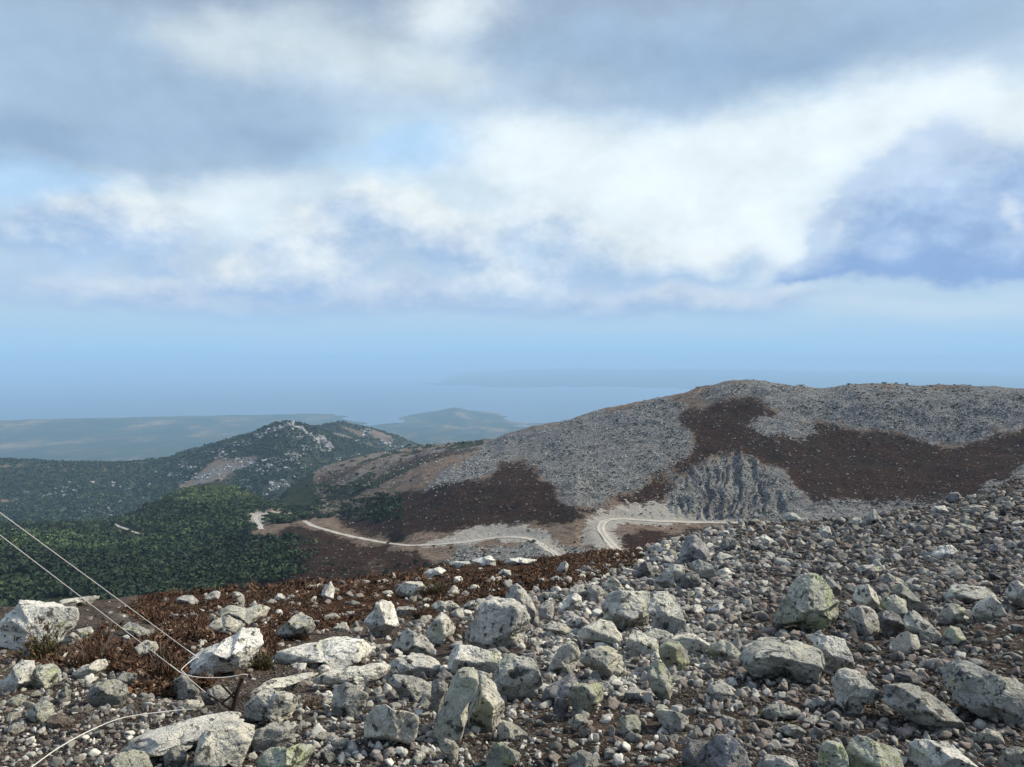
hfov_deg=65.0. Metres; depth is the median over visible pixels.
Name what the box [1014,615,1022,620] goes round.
stone
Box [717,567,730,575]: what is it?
stone
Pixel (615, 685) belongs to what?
stone
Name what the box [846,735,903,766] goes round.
boulder
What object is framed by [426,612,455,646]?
boulder
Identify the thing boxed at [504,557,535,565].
stone
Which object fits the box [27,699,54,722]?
boulder
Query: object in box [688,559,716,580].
boulder
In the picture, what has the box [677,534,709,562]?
boulder
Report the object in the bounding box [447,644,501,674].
boulder
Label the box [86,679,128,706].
boulder
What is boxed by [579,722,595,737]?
stone
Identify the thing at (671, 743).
stone
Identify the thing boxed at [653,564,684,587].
boulder
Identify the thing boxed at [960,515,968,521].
stone
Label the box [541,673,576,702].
boulder
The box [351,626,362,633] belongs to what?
stone
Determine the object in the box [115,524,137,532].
road
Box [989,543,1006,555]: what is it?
stone
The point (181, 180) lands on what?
sky
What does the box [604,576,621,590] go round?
stone
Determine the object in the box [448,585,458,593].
stone
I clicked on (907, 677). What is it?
boulder
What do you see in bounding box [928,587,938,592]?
stone
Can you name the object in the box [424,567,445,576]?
stone
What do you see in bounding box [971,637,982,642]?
stone
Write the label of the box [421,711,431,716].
stone
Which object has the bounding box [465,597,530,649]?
boulder
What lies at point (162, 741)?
boulder
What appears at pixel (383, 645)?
stone
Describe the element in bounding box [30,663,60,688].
boulder
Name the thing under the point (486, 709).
boulder
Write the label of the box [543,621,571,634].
boulder
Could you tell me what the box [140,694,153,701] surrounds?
stone
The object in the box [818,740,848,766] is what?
boulder
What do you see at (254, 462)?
mountain rocks
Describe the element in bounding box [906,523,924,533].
stone
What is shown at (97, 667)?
boulder
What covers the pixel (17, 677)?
boulder
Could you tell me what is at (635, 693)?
stone
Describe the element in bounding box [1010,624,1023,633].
stone
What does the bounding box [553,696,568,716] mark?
boulder
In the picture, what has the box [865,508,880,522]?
stone
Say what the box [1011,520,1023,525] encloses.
stone
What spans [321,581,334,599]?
stone
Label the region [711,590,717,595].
stone
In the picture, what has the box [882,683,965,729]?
boulder
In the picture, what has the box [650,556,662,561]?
stone
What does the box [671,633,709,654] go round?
boulder
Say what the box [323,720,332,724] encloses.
stone
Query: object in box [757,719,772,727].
stone
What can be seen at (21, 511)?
woodland
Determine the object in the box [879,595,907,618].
boulder
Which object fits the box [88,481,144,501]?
rock crag
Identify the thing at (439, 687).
boulder
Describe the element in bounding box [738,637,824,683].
boulder
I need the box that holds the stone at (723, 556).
[714,553,733,560]
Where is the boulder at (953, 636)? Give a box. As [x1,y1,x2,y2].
[943,625,965,645]
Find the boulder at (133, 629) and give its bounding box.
[121,622,151,637]
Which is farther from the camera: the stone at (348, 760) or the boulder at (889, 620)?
the boulder at (889, 620)
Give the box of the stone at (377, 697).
[374,694,384,699]
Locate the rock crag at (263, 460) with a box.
[223,458,287,474]
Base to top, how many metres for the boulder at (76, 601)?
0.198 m
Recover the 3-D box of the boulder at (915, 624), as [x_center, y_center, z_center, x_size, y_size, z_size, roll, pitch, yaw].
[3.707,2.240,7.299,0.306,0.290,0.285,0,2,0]
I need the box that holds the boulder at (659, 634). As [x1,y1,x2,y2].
[644,628,672,639]
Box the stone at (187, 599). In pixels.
[176,595,198,603]
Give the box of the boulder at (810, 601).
[773,573,839,630]
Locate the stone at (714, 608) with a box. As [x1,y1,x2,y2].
[707,604,723,612]
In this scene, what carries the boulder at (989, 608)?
on the terrain
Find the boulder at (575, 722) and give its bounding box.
[567,714,588,731]
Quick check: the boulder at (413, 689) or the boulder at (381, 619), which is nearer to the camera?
the boulder at (413, 689)
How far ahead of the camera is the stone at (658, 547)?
25.42 m
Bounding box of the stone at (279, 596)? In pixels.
[274,593,284,599]
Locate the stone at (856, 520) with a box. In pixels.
[848,517,862,524]
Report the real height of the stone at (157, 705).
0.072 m
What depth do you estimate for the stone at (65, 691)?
6.14 m
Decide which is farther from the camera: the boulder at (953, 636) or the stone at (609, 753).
the boulder at (953, 636)
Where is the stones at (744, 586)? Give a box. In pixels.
[0,476,1023,766]
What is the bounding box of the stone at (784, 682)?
[777,679,787,689]
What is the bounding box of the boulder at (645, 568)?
[634,561,652,578]
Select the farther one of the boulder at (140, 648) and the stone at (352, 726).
the boulder at (140, 648)
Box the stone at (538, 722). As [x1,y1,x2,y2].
[535,719,546,725]
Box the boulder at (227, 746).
[194,722,254,766]
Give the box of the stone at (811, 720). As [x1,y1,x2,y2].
[803,715,819,725]
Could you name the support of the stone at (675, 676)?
on the terrain
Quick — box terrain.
[0,367,1023,766]
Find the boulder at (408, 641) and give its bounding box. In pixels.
[392,628,430,654]
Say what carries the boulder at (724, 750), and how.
on the terrain
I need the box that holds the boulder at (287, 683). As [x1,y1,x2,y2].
[251,672,317,693]
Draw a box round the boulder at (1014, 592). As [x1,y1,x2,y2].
[1004,580,1023,607]
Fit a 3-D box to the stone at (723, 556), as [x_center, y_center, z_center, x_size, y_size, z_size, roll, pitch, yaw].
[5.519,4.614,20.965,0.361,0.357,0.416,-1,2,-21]
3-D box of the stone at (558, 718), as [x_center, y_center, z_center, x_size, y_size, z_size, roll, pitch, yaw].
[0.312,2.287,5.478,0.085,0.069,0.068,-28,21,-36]
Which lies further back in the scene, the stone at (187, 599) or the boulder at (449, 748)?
the stone at (187, 599)
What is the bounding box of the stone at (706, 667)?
[702,663,720,671]
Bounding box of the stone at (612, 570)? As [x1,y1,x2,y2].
[607,568,616,574]
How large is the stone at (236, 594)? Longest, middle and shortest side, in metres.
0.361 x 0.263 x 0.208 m
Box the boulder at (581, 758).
[566,749,600,766]
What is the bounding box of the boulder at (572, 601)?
[560,591,582,611]
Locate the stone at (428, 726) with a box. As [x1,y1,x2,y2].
[423,724,432,730]
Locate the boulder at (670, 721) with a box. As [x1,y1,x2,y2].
[655,704,688,733]
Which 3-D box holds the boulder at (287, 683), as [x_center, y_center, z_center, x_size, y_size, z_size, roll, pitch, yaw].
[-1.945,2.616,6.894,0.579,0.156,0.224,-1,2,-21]
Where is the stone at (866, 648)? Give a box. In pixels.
[858,643,877,652]
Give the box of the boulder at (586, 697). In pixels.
[566,683,603,712]
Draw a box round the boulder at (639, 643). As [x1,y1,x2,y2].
[625,629,658,656]
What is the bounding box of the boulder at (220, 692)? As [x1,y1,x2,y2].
[201,685,233,704]
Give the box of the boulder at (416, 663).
[387,653,439,678]
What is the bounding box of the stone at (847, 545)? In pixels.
[842,542,853,549]
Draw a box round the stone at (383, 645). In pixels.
[379,643,390,650]
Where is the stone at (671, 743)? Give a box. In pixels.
[667,738,674,748]
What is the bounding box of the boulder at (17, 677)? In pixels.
[0,660,34,692]
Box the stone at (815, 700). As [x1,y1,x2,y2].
[811,698,819,706]
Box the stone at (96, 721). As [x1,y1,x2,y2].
[87,718,100,726]
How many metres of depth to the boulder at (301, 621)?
10.62 m
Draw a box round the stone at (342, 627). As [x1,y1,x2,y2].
[333,622,349,631]
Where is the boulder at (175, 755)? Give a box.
[163,744,186,766]
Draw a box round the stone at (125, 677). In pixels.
[117,671,134,685]
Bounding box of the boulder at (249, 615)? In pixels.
[218,604,269,624]
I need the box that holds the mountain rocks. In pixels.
[6,429,410,519]
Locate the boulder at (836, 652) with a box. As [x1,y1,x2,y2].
[807,633,854,669]
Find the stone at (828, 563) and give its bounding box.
[822,562,835,566]
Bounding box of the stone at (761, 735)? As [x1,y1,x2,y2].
[754,732,764,737]
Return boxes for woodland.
[0,420,421,522]
[0,481,405,606]
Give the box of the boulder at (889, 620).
[878,610,905,635]
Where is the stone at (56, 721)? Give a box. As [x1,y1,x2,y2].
[46,714,72,728]
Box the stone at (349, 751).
[344,748,352,754]
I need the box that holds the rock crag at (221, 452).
[201,442,234,458]
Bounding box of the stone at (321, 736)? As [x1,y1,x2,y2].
[315,731,329,740]
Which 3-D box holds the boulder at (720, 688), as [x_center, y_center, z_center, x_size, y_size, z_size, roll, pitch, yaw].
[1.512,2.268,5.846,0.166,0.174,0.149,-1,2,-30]
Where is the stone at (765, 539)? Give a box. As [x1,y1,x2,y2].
[759,534,773,545]
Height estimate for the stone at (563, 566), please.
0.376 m
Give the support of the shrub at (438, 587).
on the terrain
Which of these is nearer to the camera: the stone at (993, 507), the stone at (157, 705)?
the stone at (157, 705)
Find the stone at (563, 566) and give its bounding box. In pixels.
[557,561,568,572]
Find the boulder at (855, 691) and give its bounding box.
[831,668,882,713]
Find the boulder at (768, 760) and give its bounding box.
[756,754,798,766]
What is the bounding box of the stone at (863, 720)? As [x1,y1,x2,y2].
[860,716,866,723]
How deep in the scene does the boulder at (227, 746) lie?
4.72 m
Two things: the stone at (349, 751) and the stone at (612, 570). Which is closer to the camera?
the stone at (349, 751)
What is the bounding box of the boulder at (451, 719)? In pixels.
[433,667,478,743]
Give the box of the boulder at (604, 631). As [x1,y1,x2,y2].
[577,619,622,646]
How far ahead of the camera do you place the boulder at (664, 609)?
8.90 m
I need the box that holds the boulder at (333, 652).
[272,636,371,669]
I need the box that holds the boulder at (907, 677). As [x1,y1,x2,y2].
[894,671,927,685]
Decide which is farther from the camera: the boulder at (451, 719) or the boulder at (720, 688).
the boulder at (720, 688)
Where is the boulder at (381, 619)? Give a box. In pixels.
[364,599,398,636]
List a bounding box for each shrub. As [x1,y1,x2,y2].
[8,617,66,662]
[62,631,123,672]
[143,642,181,682]
[246,646,280,671]
[282,626,311,640]
[297,693,323,709]
[405,600,433,619]
[422,573,453,594]
[449,617,467,636]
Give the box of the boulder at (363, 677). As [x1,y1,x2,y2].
[312,663,390,689]
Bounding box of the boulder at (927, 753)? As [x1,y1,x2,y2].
[908,739,977,766]
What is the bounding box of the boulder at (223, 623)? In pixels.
[208,615,240,632]
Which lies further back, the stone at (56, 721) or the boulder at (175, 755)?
the stone at (56, 721)
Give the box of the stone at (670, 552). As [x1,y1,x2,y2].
[666,549,676,558]
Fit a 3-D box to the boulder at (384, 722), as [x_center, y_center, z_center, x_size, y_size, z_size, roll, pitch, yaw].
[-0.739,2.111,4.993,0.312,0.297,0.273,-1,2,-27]
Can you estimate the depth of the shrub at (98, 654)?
7.31 m
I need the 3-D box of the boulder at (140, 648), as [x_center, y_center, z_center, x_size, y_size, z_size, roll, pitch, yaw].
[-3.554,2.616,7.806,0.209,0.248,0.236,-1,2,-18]
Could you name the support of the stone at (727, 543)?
on the terrain
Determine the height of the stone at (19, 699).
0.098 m
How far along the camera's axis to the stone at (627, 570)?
21.82 m
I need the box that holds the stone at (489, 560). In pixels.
[471,555,495,565]
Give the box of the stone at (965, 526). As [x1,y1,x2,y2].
[961,524,975,532]
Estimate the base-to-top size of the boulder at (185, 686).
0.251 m
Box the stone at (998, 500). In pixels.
[995,497,1010,503]
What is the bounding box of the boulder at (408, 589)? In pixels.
[396,581,425,597]
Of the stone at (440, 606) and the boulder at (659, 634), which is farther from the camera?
the stone at (440, 606)
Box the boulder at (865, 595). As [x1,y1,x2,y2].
[852,584,879,610]
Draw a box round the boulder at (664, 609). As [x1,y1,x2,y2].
[646,591,685,632]
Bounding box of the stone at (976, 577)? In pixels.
[972,575,982,580]
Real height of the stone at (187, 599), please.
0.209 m
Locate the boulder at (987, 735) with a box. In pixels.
[972,728,1004,743]
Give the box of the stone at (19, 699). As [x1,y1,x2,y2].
[6,694,26,704]
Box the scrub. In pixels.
[264,382,1023,579]
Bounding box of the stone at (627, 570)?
[623,568,633,572]
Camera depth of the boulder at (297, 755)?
4.61 m
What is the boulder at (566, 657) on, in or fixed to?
on the terrain
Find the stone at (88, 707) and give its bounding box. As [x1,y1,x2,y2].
[82,703,92,711]
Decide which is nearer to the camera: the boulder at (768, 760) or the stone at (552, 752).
the boulder at (768, 760)
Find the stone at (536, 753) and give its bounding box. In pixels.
[534,750,542,756]
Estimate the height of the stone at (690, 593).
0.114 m
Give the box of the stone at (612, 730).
[609,725,615,735]
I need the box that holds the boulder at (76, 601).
[59,595,99,606]
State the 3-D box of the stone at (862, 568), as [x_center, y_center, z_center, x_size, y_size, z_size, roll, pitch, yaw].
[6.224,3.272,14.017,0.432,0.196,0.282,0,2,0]
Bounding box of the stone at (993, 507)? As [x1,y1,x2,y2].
[988,505,997,510]
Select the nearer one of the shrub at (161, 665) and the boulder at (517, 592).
the shrub at (161, 665)
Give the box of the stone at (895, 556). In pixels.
[890,553,902,560]
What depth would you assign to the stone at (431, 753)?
4.85 m
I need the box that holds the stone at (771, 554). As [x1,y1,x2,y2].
[765,552,775,556]
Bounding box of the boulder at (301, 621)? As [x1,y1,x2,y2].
[275,612,315,639]
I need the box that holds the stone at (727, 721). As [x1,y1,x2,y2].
[720,715,735,726]
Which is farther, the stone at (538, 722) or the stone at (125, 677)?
the stone at (125, 677)
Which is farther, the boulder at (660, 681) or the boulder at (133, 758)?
the boulder at (660, 681)
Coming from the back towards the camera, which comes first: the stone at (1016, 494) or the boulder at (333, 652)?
the stone at (1016, 494)
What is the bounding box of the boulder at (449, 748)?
[439,738,458,760]
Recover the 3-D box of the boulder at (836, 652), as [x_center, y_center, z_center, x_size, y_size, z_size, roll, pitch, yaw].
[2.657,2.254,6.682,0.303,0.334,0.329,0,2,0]
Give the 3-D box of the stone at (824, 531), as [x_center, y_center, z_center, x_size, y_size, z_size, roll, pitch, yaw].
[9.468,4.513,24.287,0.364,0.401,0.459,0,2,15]
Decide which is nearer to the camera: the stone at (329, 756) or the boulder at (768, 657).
the stone at (329, 756)
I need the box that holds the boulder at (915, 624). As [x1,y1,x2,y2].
[903,611,940,641]
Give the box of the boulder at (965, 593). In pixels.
[944,584,996,602]
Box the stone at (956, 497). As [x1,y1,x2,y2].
[944,492,961,503]
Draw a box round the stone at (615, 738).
[613,735,623,742]
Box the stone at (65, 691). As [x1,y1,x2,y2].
[58,686,71,701]
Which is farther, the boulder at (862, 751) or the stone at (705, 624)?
the stone at (705, 624)
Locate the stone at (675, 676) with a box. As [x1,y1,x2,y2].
[671,674,681,682]
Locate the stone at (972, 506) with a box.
[968,505,985,508]
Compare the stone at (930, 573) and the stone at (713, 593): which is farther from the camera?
the stone at (713, 593)
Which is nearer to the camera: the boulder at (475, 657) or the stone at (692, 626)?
the boulder at (475, 657)
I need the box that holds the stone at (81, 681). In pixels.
[74,679,85,684]
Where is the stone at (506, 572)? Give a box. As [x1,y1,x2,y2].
[498,569,510,576]
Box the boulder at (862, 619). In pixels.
[843,605,879,634]
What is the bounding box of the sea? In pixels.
[0,362,1023,426]
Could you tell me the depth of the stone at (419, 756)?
4.76 m
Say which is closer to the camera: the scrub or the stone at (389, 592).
the stone at (389, 592)
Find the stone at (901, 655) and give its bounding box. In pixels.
[898,652,904,659]
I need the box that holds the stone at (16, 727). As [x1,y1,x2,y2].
[6,722,24,733]
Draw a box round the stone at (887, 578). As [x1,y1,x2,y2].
[880,573,903,583]
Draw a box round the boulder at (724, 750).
[705,734,750,766]
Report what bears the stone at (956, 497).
on the terrain
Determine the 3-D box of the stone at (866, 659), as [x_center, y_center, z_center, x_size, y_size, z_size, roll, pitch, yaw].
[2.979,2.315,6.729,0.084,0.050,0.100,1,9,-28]
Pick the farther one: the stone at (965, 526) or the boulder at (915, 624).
the stone at (965, 526)
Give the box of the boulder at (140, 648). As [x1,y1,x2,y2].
[134,640,157,656]
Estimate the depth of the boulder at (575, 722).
5.21 m
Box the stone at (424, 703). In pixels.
[417,697,430,708]
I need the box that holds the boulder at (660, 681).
[647,659,673,699]
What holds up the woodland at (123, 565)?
on the terrain
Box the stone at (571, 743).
[567,739,575,747]
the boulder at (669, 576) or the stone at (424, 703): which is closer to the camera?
the stone at (424, 703)
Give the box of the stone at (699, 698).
[693,693,704,703]
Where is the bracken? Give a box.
[0,547,645,698]
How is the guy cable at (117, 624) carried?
attached to the anchor stake
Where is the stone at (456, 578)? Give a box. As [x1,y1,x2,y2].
[453,576,462,582]
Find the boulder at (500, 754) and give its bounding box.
[485,742,520,766]
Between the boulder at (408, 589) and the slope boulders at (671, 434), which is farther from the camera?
the slope boulders at (671, 434)
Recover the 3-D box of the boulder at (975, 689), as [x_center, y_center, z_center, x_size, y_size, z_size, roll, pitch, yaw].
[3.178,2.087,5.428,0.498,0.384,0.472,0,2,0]
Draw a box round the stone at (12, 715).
[6,711,21,720]
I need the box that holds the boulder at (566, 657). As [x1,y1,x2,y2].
[547,640,580,673]
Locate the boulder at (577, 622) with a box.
[566,616,588,628]
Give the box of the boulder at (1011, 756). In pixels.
[997,746,1023,766]
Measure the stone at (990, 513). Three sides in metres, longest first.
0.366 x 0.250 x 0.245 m
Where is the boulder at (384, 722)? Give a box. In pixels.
[364,704,418,744]
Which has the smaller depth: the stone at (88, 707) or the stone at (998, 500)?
the stone at (88, 707)
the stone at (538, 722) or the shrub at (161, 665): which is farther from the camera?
the shrub at (161, 665)
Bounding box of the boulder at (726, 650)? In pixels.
[709,640,740,661]
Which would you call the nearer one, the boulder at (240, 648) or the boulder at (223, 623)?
the boulder at (240, 648)
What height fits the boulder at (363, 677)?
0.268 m
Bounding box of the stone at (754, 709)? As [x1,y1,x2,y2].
[752,705,757,713]
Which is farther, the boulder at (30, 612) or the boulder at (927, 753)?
the boulder at (30, 612)
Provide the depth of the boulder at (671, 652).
6.91 m
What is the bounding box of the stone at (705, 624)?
[702,620,715,629]
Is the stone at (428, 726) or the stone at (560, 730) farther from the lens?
the stone at (428, 726)
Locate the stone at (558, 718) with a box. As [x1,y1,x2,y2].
[553,713,563,721]
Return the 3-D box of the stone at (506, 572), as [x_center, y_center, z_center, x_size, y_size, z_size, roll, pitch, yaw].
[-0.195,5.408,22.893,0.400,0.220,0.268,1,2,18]
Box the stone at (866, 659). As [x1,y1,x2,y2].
[860,656,872,661]
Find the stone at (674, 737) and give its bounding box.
[668,734,678,741]
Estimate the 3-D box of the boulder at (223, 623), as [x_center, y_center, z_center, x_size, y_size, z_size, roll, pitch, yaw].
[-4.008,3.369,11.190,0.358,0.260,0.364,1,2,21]
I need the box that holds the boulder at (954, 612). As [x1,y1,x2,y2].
[939,603,964,622]
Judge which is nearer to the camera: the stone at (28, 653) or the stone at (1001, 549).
the stone at (28, 653)
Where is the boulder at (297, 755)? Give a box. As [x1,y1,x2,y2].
[256,743,314,766]
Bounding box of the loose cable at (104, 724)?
[31,709,191,766]
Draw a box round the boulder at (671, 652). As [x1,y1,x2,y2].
[658,639,689,670]
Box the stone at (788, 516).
[783,512,799,520]
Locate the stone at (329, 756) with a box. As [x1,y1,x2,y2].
[324,750,336,762]
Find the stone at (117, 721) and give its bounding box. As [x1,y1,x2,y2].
[112,718,121,723]
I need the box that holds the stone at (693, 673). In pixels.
[690,671,697,676]
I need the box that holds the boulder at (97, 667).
[72,659,107,678]
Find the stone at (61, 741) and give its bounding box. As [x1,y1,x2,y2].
[57,737,71,745]
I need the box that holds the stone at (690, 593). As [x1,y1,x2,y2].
[687,591,694,596]
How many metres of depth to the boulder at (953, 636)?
6.97 m
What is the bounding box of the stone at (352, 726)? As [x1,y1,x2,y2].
[348,724,355,731]
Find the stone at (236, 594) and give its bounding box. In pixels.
[232,592,243,598]
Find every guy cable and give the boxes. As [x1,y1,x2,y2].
[0,513,205,692]
[0,535,247,681]
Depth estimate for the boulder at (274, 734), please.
5.06 m
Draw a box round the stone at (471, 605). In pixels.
[464,600,478,610]
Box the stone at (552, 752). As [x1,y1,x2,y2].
[549,750,560,758]
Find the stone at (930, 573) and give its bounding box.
[925,571,936,575]
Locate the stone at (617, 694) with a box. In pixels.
[612,691,623,699]
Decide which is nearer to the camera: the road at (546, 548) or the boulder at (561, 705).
the boulder at (561, 705)
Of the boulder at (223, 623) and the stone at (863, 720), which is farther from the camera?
the boulder at (223, 623)
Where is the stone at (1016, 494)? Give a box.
[1011,492,1021,497]
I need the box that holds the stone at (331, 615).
[323,613,339,619]
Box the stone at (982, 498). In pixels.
[976,495,991,503]
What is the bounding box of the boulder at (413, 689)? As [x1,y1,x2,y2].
[388,674,431,701]
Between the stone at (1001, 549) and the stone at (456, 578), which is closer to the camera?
the stone at (1001, 549)
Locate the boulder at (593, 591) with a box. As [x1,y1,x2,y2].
[585,585,604,599]
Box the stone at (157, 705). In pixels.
[153,702,161,708]
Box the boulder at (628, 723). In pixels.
[618,715,640,736]
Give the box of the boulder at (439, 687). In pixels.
[431,678,447,714]
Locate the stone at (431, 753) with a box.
[428,750,436,756]
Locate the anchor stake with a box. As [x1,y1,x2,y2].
[208,678,243,711]
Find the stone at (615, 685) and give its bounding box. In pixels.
[610,681,621,688]
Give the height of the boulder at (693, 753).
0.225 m
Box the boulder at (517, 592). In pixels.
[505,583,535,623]
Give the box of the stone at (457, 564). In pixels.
[449,561,470,567]
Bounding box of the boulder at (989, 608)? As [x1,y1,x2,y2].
[968,594,1006,621]
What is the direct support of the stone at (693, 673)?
on the terrain
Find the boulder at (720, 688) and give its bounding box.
[705,679,734,701]
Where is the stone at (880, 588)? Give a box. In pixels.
[873,583,891,595]
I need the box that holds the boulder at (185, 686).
[173,674,198,699]
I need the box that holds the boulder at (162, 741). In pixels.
[121,711,243,758]
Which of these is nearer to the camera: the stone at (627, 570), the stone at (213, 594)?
the stone at (213, 594)
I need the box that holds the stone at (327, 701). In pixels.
[322,698,331,703]
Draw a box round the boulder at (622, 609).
[601,589,649,629]
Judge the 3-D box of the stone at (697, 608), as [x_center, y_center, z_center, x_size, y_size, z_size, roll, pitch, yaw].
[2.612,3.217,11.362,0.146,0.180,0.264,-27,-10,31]
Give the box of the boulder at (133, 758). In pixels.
[105,749,152,766]
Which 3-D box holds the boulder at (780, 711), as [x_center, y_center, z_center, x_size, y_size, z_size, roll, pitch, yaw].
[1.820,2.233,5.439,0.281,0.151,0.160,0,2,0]
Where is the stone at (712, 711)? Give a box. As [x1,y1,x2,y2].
[709,709,715,717]
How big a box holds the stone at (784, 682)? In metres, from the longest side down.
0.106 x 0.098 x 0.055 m
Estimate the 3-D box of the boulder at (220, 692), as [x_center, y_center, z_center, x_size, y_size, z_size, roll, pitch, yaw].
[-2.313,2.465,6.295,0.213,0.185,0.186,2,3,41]
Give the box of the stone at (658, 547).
[649,543,670,552]
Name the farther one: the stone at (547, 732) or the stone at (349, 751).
the stone at (547, 732)
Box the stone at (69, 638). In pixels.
[61,632,78,643]
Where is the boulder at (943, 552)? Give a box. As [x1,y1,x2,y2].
[931,545,958,559]
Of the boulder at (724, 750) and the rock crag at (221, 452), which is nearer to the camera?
the boulder at (724, 750)
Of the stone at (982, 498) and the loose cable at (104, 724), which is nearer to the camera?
the loose cable at (104, 724)
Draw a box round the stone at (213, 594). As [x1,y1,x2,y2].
[204,591,220,599]
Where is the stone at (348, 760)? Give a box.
[345,757,354,764]
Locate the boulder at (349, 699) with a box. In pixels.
[330,682,368,717]
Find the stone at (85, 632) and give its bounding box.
[76,626,93,637]
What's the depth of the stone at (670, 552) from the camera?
22.74 m
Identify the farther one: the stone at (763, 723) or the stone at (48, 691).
the stone at (48, 691)
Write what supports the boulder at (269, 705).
on the terrain
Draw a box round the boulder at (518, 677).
[493,653,542,699]
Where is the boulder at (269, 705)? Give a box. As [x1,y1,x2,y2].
[244,688,297,722]
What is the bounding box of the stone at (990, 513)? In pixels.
[983,511,994,516]
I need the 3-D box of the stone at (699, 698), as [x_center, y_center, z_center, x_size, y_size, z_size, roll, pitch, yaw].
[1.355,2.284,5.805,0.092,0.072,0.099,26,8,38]
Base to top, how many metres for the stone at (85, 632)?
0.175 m
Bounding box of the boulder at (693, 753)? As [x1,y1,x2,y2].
[681,739,708,766]
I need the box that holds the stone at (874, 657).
[870,655,881,660]
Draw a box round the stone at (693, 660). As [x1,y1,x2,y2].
[689,657,700,665]
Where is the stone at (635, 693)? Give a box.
[625,688,643,698]
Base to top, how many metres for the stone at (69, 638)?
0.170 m
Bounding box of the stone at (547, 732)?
[542,728,551,736]
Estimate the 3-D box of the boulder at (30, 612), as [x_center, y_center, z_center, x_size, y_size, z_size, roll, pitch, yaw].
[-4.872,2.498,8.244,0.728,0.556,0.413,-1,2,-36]
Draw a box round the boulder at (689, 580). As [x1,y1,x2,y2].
[680,573,700,589]
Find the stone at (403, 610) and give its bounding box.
[395,606,416,614]
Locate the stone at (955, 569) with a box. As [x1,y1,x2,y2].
[945,564,965,575]
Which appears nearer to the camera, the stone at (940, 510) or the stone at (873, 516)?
the stone at (940, 510)
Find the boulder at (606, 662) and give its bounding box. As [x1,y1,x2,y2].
[579,646,626,678]
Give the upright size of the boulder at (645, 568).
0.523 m
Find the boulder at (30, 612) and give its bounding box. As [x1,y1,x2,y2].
[0,599,79,649]
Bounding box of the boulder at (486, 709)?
[467,673,504,730]
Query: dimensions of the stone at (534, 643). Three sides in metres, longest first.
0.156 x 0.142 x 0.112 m
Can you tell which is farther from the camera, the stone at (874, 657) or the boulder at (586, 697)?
the stone at (874, 657)
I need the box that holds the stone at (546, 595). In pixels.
[540,592,558,599]
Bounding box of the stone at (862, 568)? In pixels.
[853,564,881,573]
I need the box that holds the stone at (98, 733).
[91,729,103,737]
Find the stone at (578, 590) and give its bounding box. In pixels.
[567,584,586,598]
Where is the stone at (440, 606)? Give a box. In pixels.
[431,600,459,611]
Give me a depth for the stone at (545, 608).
13.95 m
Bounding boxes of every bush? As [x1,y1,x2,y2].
[382,568,389,574]
[422,561,430,568]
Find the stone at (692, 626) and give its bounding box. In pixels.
[689,624,697,629]
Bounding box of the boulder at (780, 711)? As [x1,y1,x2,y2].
[761,702,800,719]
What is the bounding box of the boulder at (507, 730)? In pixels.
[497,720,527,739]
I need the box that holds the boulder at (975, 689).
[941,660,1023,724]
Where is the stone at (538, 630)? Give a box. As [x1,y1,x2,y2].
[531,628,543,636]
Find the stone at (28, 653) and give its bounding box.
[16,649,32,658]
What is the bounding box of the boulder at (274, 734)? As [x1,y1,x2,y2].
[251,722,294,751]
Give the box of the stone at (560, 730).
[553,728,563,733]
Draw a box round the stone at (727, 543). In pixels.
[720,537,736,550]
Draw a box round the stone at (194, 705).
[180,699,203,711]
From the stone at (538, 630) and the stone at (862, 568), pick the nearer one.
the stone at (538, 630)
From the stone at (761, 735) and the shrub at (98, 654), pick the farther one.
the shrub at (98, 654)
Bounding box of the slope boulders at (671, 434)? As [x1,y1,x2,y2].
[283,379,1023,578]
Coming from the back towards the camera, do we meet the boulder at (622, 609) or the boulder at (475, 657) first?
the boulder at (622, 609)
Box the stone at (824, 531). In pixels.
[819,526,831,537]
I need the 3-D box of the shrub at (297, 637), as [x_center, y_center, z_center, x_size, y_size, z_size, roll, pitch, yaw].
[-2.848,3.289,10.627,0.385,0.252,0.238,-1,2,-15]
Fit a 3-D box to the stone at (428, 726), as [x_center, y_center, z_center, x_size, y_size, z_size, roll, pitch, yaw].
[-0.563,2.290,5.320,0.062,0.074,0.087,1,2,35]
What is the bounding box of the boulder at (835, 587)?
[821,574,841,595]
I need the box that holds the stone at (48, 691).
[43,689,52,695]
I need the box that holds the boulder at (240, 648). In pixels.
[184,627,263,675]
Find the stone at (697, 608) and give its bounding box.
[692,604,703,612]
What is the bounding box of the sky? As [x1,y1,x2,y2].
[0,0,1023,362]
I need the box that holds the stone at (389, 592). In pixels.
[382,590,392,594]
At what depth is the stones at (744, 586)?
7.97 m
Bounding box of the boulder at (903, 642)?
[891,631,920,653]
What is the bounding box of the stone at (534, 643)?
[530,640,541,649]
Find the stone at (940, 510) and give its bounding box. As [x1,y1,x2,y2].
[930,505,948,515]
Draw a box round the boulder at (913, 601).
[890,583,928,614]
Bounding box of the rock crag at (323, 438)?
[253,421,333,448]
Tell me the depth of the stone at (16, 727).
5.42 m
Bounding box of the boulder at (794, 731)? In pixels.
[776,724,805,738]
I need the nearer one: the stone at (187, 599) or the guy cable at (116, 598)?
the guy cable at (116, 598)
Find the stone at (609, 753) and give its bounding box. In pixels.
[604,748,614,758]
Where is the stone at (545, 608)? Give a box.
[538,601,553,617]
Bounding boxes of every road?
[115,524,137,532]
[253,513,268,528]
[303,521,561,555]
[596,518,769,551]
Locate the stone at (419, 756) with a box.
[413,750,425,763]
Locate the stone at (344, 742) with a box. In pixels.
[336,738,348,747]
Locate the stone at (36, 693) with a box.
[30,690,41,697]

